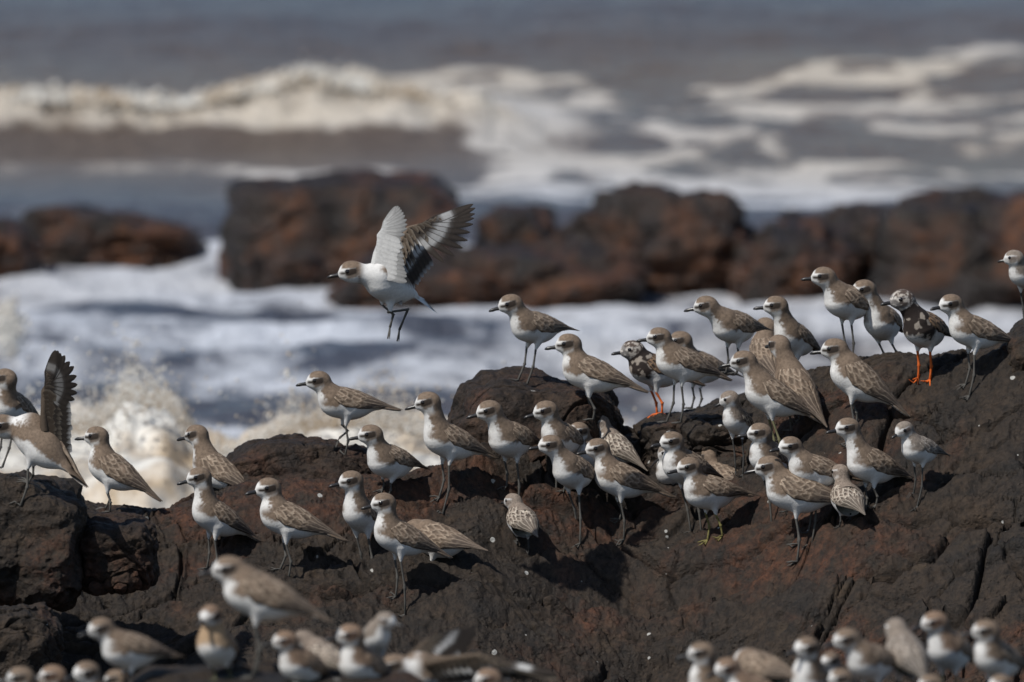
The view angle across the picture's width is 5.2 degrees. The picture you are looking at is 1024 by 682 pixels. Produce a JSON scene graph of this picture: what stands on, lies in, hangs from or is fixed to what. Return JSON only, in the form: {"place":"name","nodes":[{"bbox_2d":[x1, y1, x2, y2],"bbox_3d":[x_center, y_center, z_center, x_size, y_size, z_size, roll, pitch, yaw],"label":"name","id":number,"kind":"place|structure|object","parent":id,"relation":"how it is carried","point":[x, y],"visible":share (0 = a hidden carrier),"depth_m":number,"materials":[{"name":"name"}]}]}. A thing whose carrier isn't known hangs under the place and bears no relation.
{"place":"outdoors","nodes":[
{"label":"outdoors","id":0,"kind":"place"},
{"bbox_2d":[129,662,424,681],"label":"rock ledge","id":1,"kind":"object","parent":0,"point":[269,672],"visible":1,"depth_m":20.46,"materials":[{"name":"black stone"}]},
{"bbox_2d":[0,666,45,681],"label":"sand plover","id":2,"kind":"object","parent":1,"relation":"on","point":[20,674],"visible":1,"depth_m":20.39,"materials":[{"name":"beige"}]},
{"bbox_2d":[35,665,67,681],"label":"sand plover","id":3,"kind":"object","parent":1,"relation":"on","point":[52,673],"visible":0.94,"depth_m":20.49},
{"bbox_2d":[63,661,104,681],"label":"sand plover","id":4,"kind":"object","parent":1,"relation":"on","point":[86,671],"visible":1,"depth_m":20.24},
{"bbox_2d":[104,669,128,681],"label":"sand plover","id":5,"kind":"object","parent":1,"relation":"on","point":[114,675],"visible":0.99,"depth_m":20.51,"materials":[{"name":"beige"}]},
{"bbox_2d":[78,617,184,681],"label":"sand plover","id":6,"kind":"object","parent":1,"relation":"on","point":[124,651],"visible":1,"depth_m":20.40,"materials":[{"name":"brown"}]},
{"bbox_2d":[196,604,237,680],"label":"sand plover","id":7,"kind":"object","parent":1,"relation":"on","point":[217,644],"visible":1,"depth_m":20.39,"materials":[{"name":"white"}]},
{"bbox_2d":[198,555,334,679],"bbox_3d":[-0.440,0.495,20.421,0.248,0.222,0.086,0,5,0],"label":"sand plover","id":8,"kind":"object","parent":1,"relation":"on","point":[257,595],"visible":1,"depth_m":20.39,"materials":[{"name":"brown"}]},
{"bbox_2d":[262,631,331,681],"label":"sand plover","id":9,"kind":"object","parent":1,"relation":"on","point":[298,662],"visible":1,"depth_m":20.39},
{"bbox_2d":[295,630,339,669],"bbox_3d":[-0.335,0.646,20.628,0.058,0.238,0.186,-4,6,-40],"label":"bird","id":10,"kind":"object","parent":1,"relation":"on","point":[327,653],"visible":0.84,"depth_m":20.61},
{"bbox_2d":[325,624,389,678],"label":"sand plover","id":11,"kind":"object","parent":1,"relation":"on","point":[358,658],"visible":1,"depth_m":20.44,"materials":[{"name":"white"}]},
{"bbox_2d":[363,612,403,656],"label":"sand plover","id":12,"kind":"object","parent":1,"relation":"on","point":[376,630],"visible":0.76,"depth_m":20.64,"materials":[{"name":"white"}]},
{"bbox_2d":[384,627,558,681],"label":"sand plover","id":13,"kind":"object","parent":1,"relation":"on","point":[439,658],"visible":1,"depth_m":20.58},
{"bbox_2d":[470,668,504,681],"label":"sand plover","id":14,"kind":"object","parent":1,"relation":"on","point":[488,675],"visible":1,"depth_m":20.29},
{"bbox_2d":[676,642,724,681],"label":"sand plover","id":15,"kind":"object","parent":1,"relation":"on","point":[701,656],"visible":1,"depth_m":20.39,"materials":[{"name":"white"}]},
{"bbox_2d":[705,657,769,681],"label":"sand plover","id":16,"kind":"object","parent":1,"relation":"on","point":[728,669],"visible":1,"depth_m":20.34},
{"bbox_2d":[733,648,791,681],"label":"sand plover","id":17,"kind":"object","parent":1,"relation":"on","point":[767,666],"visible":0.86,"depth_m":20.59,"materials":[{"name":"beige"}]},
{"bbox_2d":[786,636,829,681],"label":"sand plover","id":18,"kind":"object","parent":1,"relation":"on","point":[808,667],"visible":0.93,"depth_m":20.38,"materials":[{"name":"white"}]},
{"bbox_2d":[820,668,854,681],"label":"sand plover","id":19,"kind":"object","parent":1,"relation":"on","point":[840,675],"visible":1,"depth_m":20.19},
{"bbox_2d":[821,651,859,681],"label":"sand plover","id":20,"kind":"object","parent":1,"relation":"on","point":[830,662],"visible":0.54,"depth_m":20.65,"materials":[{"name":"white"}]},
{"bbox_2d":[822,628,896,681],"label":"sand plover","id":21,"kind":"object","parent":1,"relation":"on","point":[867,661],"visible":1,"depth_m":20.39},
{"bbox_2d":[884,618,928,681],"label":"sand plover","id":22,"kind":"object","parent":1,"relation":"on","point":[905,646],"visible":1,"depth_m":20.45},
{"bbox_2d":[910,611,974,681],"bbox_3d":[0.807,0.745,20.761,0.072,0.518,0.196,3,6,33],"label":"sand plover","id":23,"kind":"object","parent":1,"relation":"on","point":[948,648],"visible":0.93,"depth_m":20.69,"materials":[{"name":"white"}]},
{"bbox_2d":[960,619,1023,681],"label":"sand plover","id":24,"kind":"object","parent":1,"relation":"on","point":[994,654],"visible":0.93,"depth_m":20.39,"materials":[{"name":"white"}]},
{"bbox_2d":[327,204,474,341],"bbox_3d":[-0.205,-0.147,24.712,0.392,0.295,0.130,-4,6,-36],"label":"sand plover","id":25,"kind":"object","parent":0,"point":[395,269],"visible":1,"depth_m":24.68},
{"bbox_2d":[0,0,1023,439],"bbox_3d":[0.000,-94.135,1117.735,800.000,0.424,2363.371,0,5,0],"label":"sea","id":26,"kind":"structure","parent":0,"point":[764,110],"depth_m":53.81,"materials":[{"name":"liquid"}]},
{"bbox_2d":[0,216,43,278],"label":"sea rock","id":27,"kind":"object","parent":26,"relation":"in","point":[20,247],"visible":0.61,"depth_m":46.05,"materials":[{"name":"brown stone"}]},
{"bbox_2d":[17,204,208,269],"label":"sea rock","id":28,"kind":"object","parent":26,"relation":"in","point":[80,235],"visible":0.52,"depth_m":46.82,"materials":[{"name":"brown stone"}]},
{"bbox_2d":[0,46,496,111],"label":"sea spray","id":29,"kind":"object","parent":26,"relation":"on","point":[308,75],"visible":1,"depth_m":54.12,"materials":[{"name":"liquid"}]},
{"bbox_2d":[265,253,324,283],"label":"sea rock","id":30,"kind":"object","parent":26,"relation":"in","point":[287,268],"visible":1,"depth_m":44.59,"materials":[{"name":"brown stone"}]},
{"bbox_2d":[0,386,626,508],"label":"breaking surge","id":31,"kind":"object","parent":26,"relation":"on","point":[161,472],"visible":0.06,"depth_m":32.28,"materials":[{"name":"liquid"}]},
{"bbox_2d":[217,168,464,292],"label":"sea rock","id":32,"kind":"object","parent":26,"relation":"in","point":[335,218],"visible":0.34,"depth_m":45.78,"materials":[{"name":"brown stone"}]},
{"bbox_2d":[0,291,726,471],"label":"sea spray","id":33,"kind":"object","parent":26,"relation":"on","point":[10,330],"visible":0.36,"depth_m":32.13,"materials":[{"name":"liquid"}]},
{"bbox_2d":[325,243,514,309],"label":"sea rock","id":34,"kind":"object","parent":26,"relation":"in","point":[447,283],"visible":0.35,"depth_m":44.81,"materials":[{"name":"brown stone"}]},
{"bbox_2d":[473,203,559,244],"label":"sea rock","id":35,"kind":"object","parent":26,"relation":"in","point":[505,223],"visible":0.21,"depth_m":46.47,"materials":[{"name":"brown stone"}]},
{"bbox_2d":[441,238,652,310],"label":"sea rock","id":36,"kind":"object","parent":26,"relation":"in","point":[544,274],"visible":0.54,"depth_m":44.87,"materials":[{"name":"brown stone"}]},
{"bbox_2d":[552,180,755,297],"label":"sea rock","id":37,"kind":"object","parent":26,"relation":"in","point":[677,242],"visible":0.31,"depth_m":45.37,"materials":[{"name":"brown stone"}]},
{"bbox_2d":[727,208,870,304],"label":"sea rock","id":38,"kind":"object","parent":26,"relation":"in","point":[785,252],"visible":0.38,"depth_m":45.13,"materials":[{"name":"brown stone"}]},
{"bbox_2d":[813,202,886,273],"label":"sea rock","id":39,"kind":"object","parent":26,"relation":"in","point":[858,221],"visible":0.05,"depth_m":45.68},
{"bbox_2d":[870,186,1023,311],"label":"sea rock","id":40,"kind":"object","parent":26,"relation":"in","point":[933,246],"visible":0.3,"depth_m":44.90,"materials":[{"name":"brown stone"}]},
{"bbox_2d":[53,343,1023,681],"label":"rock shelf","id":41,"kind":"object","parent":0,"point":[655,593],"visible":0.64,"depth_m":25.01,"materials":[{"name":"brown stone"}]},
{"bbox_2d":[0,368,37,468],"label":"sand plover","id":42,"kind":"object","parent":41,"relation":"on","point":[14,402],"visible":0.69,"depth_m":25.61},
{"bbox_2d":[0,602,64,679],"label":"boulder","id":43,"kind":"object","parent":41,"relation":"on","point":[31,638],"visible":0.86,"depth_m":23.98,"materials":[{"name":"brown stone"}]},
{"bbox_2d":[0,470,87,611],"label":"boulder","id":44,"kind":"object","parent":41,"relation":"on","point":[42,528],"visible":0.81,"depth_m":24.40,"materials":[{"name":"brown stone"}]},
{"bbox_2d":[0,350,87,505],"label":"sand plover","id":45,"kind":"object","parent":44,"relation":"on","point":[42,439],"visible":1,"depth_m":24.38,"materials":[{"name":"brown"}]},
{"bbox_2d":[74,426,161,512],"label":"sand plover","id":46,"kind":"object","parent":41,"relation":"on","point":[110,468],"visible":1,"depth_m":25.25,"materials":[{"name":"brown"}]},
{"bbox_2d":[79,511,159,595],"bbox_3d":[-0.854,0.461,24.587,0.184,0.179,0.242,0,5,0],"label":"boulder","id":47,"kind":"object","parent":41,"relation":"on","point":[118,551],"visible":1,"depth_m":24.49,"materials":[{"name":"brown stone"}]},
{"bbox_2d":[176,425,244,488],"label":"sand plover","id":48,"kind":"object","parent":41,"relation":"on","point":[222,469],"visible":0.9,"depth_m":25.37,"materials":[{"name":"brown"}]},
{"bbox_2d":[177,467,259,571],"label":"sand plover","id":49,"kind":"object","parent":41,"relation":"on","point":[213,515],"visible":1,"depth_m":25.05,"materials":[{"name":"brown"}]},
{"bbox_2d":[245,477,347,576],"bbox_3d":[-0.473,0.411,24.985,0.225,0.224,0.076,0,5,0],"label":"sand plover","id":50,"kind":"object","parent":41,"relation":"on","point":[283,517],"visible":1,"depth_m":24.96,"materials":[{"name":"brown"}]},
{"bbox_2d":[226,433,373,478],"bbox_3d":[-0.471,0.339,25.521,0.406,0.253,0.440,0,5,0],"label":"boulder","id":51,"kind":"object","parent":41,"relation":"on","point":[288,456],"visible":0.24,"depth_m":25.37,"materials":[{"name":"brown stone"}]},
{"bbox_2d":[296,371,401,454],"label":"sand plover","id":52,"kind":"object","parent":51,"relation":"on","point":[345,405],"visible":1,"depth_m":25.37,"materials":[{"name":"brown"}]},
{"bbox_2d":[329,470,376,559],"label":"sand plover","id":53,"kind":"object","parent":41,"relation":"on","point":[357,519],"visible":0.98,"depth_m":24.99,"materials":[{"name":"white"}]},
{"bbox_2d":[348,424,430,493],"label":"sand plover","id":54,"kind":"object","parent":41,"relation":"on","point":[391,462],"visible":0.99,"depth_m":25.17,"materials":[{"name":"brown"}]},
{"bbox_2d":[361,493,452,616],"bbox_3d":[-0.231,0.467,24.942,0.209,0.276,0.074,-2,6,-25],"label":"sand plover","id":55,"kind":"object","parent":41,"relation":"on","point":[395,535],"visible":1,"depth_m":24.90,"materials":[{"name":"brown"}]},
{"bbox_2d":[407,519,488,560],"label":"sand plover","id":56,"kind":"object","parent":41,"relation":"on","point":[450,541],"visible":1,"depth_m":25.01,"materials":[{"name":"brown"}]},
{"bbox_2d":[405,392,500,514],"bbox_3d":[-0.125,0.246,25.238,0.222,0.276,0.079,-3,6,-33],"label":"sand plover","id":57,"kind":"object","parent":41,"relation":"on","point":[444,439],"visible":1,"depth_m":25.19,"materials":[{"name":"brown"}]},
{"bbox_2d":[466,400,539,495],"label":"sand plover","id":58,"kind":"object","parent":41,"relation":"on","point":[507,438],"visible":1,"depth_m":25.25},
{"bbox_2d":[500,493,538,554],"bbox_3d":[0.027,0.408,25.133,0.069,0.134,0.170,-1,5,-14],"label":"bird","id":59,"kind":"object","parent":41,"relation":"on","point":[521,517],"visible":1,"depth_m":25.13},
{"bbox_2d":[445,366,623,473],"bbox_3d":[0.043,0.239,25.630,0.418,0.347,0.453,0,5,0],"label":"boulder","id":60,"kind":"object","parent":41,"relation":"on","point":[517,401],"visible":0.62,"depth_m":25.46,"materials":[{"name":"brown stone"}]},
{"bbox_2d":[489,294,579,384],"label":"sand plover","id":61,"kind":"object","parent":60,"relation":"on","point":[530,327],"visible":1,"depth_m":25.52,"materials":[{"name":"brown"}]},
{"bbox_2d":[544,333,649,419],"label":"sand plover","id":62,"kind":"object","parent":60,"relation":"on","point":[587,373],"visible":1,"depth_m":25.39,"materials":[{"name":"brown"}]},
{"bbox_2d":[524,400,583,491],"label":"sand plover","id":63,"kind":"object","parent":41,"relation":"on","point":[546,414],"visible":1,"depth_m":25.26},
{"bbox_2d":[528,435,594,547],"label":"sand plover","id":64,"kind":"object","parent":41,"relation":"on","point":[570,470],"visible":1,"depth_m":25.20,"materials":[{"name":"white"}]},
{"bbox_2d":[572,422,594,467],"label":"sand plover","id":65,"kind":"object","parent":41,"relation":"on","point":[583,429],"visible":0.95,"depth_m":25.35,"materials":[{"name":"brown"}]},
{"bbox_2d":[597,415,647,470],"bbox_3d":[0.242,0.251,25.445,0.161,0.167,0.062,4,7,40],"label":"bird","id":66,"kind":"object","parent":41,"relation":"on","point":[622,448],"visible":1,"depth_m":25.42},
{"bbox_2d":[576,438,675,545],"bbox_3d":[0.253,0.334,25.280,0.224,0.240,0.080,0,5,0],"label":"sand plover","id":67,"kind":"object","parent":41,"relation":"on","point":[618,480],"visible":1,"depth_m":25.25,"materials":[{"name":"brown"}]},
{"bbox_2d":[649,447,676,484],"bbox_3d":[0.370,0.314,25.415,0.065,0.187,0.161,3,6,31],"label":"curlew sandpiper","id":68,"kind":"object","parent":41,"relation":"on","point":[662,477],"visible":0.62,"depth_m":25.35,"materials":[{"name":"white"}]},
{"bbox_2d":[650,431,723,532],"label":"sand plover","id":69,"kind":"object","parent":41,"relation":"on","point":[671,444],"visible":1,"depth_m":25.20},
{"bbox_2d":[633,406,746,472],"bbox_3d":[0.429,0.233,25.562,0.315,0.180,0.405,0,5,0],"label":"boulder","id":70,"kind":"object","parent":41,"relation":"on","point":[703,429],"visible":0.45,"depth_m":25.41,"materials":[{"name":"brown stone"}]},
{"bbox_2d":[611,340,704,417],"bbox_3d":[0.332,0.086,25.629,0.224,0.180,0.073,-2,5,-23],"label":"turnstone","id":71,"kind":"object","parent":70,"relation":"on","point":[641,359],"visible":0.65,"depth_m":25.59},
{"bbox_2d":[636,327,731,423],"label":"sand plover","id":72,"kind":"object","parent":70,"relation":"on","point":[676,363],"visible":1,"depth_m":25.34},
{"bbox_2d":[671,331,742,409],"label":"sand plover","id":73,"kind":"object","parent":41,"relation":"on","point":[683,338],"visible":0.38,"depth_m":25.98,"materials":[{"name":"brown"}]},
{"bbox_2d":[667,457,759,544],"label":"sand plover","id":74,"kind":"object","parent":41,"relation":"on","point":[706,493],"visible":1,"depth_m":25.12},
{"bbox_2d":[701,450,734,479],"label":"sand plover","id":75,"kind":"object","parent":41,"relation":"on","point":[710,458],"visible":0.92,"depth_m":25.34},
{"bbox_2d":[684,296,772,373],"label":"sand plover","id":76,"kind":"object","parent":41,"relation":"on","point":[738,328],"visible":1,"depth_m":25.50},
{"bbox_2d":[714,390,753,478],"bbox_3d":[0.513,0.204,25.330,0.059,0.199,0.157,3,6,31],"label":"bird","id":77,"kind":"object","parent":41,"relation":"on","point":[737,419],"visible":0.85,"depth_m":25.27},
{"bbox_2d":[749,317,775,376],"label":"sand plover","id":78,"kind":"object","parent":41,"relation":"on","point":[765,357],"visible":0.46,"depth_m":25.83,"materials":[{"name":"brown"}]},
{"bbox_2d":[737,423,788,521],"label":"sand plover","id":79,"kind":"object","parent":41,"relation":"on","point":[759,436],"visible":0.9,"depth_m":25.08,"materials":[{"name":"white"}]},
{"bbox_2d":[719,350,826,442],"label":"sand plover","id":80,"kind":"object","parent":41,"relation":"on","point":[770,396],"visible":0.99,"depth_m":25.24,"materials":[{"name":"brown"}]},
{"bbox_2d":[753,296,820,359],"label":"sand plover","id":81,"kind":"object","parent":41,"relation":"on","point":[796,333],"visible":0.87,"depth_m":25.52,"materials":[{"name":"brown"}]},
{"bbox_2d":[744,455,831,565],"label":"sand plover","id":82,"kind":"object","parent":41,"relation":"on","point":[787,489],"visible":1,"depth_m":24.95,"materials":[{"name":"brown"}]},
{"bbox_2d":[765,334,827,431],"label":"sand plover","id":83,"kind":"object","parent":41,"relation":"on","point":[792,373],"visible":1,"depth_m":25.31,"materials":[{"name":"brown"}]},
{"bbox_2d":[769,436,862,550],"bbox_3d":[0.673,0.333,24.993,0.237,0.253,0.073,-3,6,-29],"label":"sand plover","id":84,"kind":"object","parent":41,"relation":"on","point":[803,462],"visible":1,"depth_m":24.95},
{"bbox_2d":[801,267,868,351],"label":"sand plover","id":85,"kind":"object","parent":41,"relation":"on","point":[843,301],"visible":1,"depth_m":25.41,"materials":[{"name":"brown"}]},
{"bbox_2d":[830,464,865,527],"bbox_3d":[0.734,0.345,24.921,0.082,0.140,0.155,0,5,0],"label":"bird","id":86,"kind":"object","parent":41,"relation":"on","point":[847,496],"visible":1,"depth_m":24.92},
{"bbox_2d":[810,338,909,447],"bbox_3d":[0.771,0.115,25.203,0.224,0.243,0.084,0,5,0],"label":"sand plover","id":87,"kind":"object","parent":41,"relation":"on","point":[854,376],"visible":1,"depth_m":25.18,"materials":[{"name":"brown"}]},
{"bbox_2d":[826,418,914,509],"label":"sand plover","id":88,"kind":"object","parent":41,"relation":"on","point":[867,463],"visible":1,"depth_m":24.95,"materials":[{"name":"brown"}]},
{"bbox_2d":[853,279,902,352],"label":"sand plover","id":89,"kind":"object","parent":41,"relation":"on","point":[882,323],"visible":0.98,"depth_m":25.46,"materials":[{"name":"white"}]},
{"bbox_2d":[881,289,951,384],"bbox_3d":[0.926,-0.011,25.309,0.084,0.218,0.241,4,7,40],"label":"turnstone","id":90,"kind":"object","parent":41,"relation":"on","point":[923,328],"visible":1,"depth_m":25.25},
{"bbox_2d":[891,421,950,511],"bbox_3d":[0.902,0.272,24.969,0.063,0.200,0.178,4,6,37],"label":"bird","id":91,"kind":"object","parent":41,"relation":"on","point":[916,448],"visible":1,"depth_m":24.92},
{"bbox_2d":[930,294,1011,400],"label":"sand plover","id":92,"kind":"object","parent":41,"relation":"on","point":[970,331],"visible":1,"depth_m":25.21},
{"bbox_2d":[997,318,1023,372],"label":"boulder","id":93,"kind":"object","parent":41,"relation":"on","point":[1013,347],"visible":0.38,"depth_m":25.25,"materials":[{"name":"brown stone"}]},
{"bbox_2d":[997,250,1023,325],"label":"sand plover","id":94,"kind":"object","parent":93,"relation":"on","point":[1013,260],"visible":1,"depth_m":25.34,"materials":[{"name":"white"}]},
{"bbox_2d":[919,674,942,681],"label":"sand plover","id":95,"kind":"object","parent":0,"point":[930,678],"visible":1,"depth_m":20.19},
{"bbox_2d":[989,674,1011,681],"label":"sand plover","id":96,"kind":"object","parent":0,"point":[1000,678],"visible":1,"depth_m":20.19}
]}

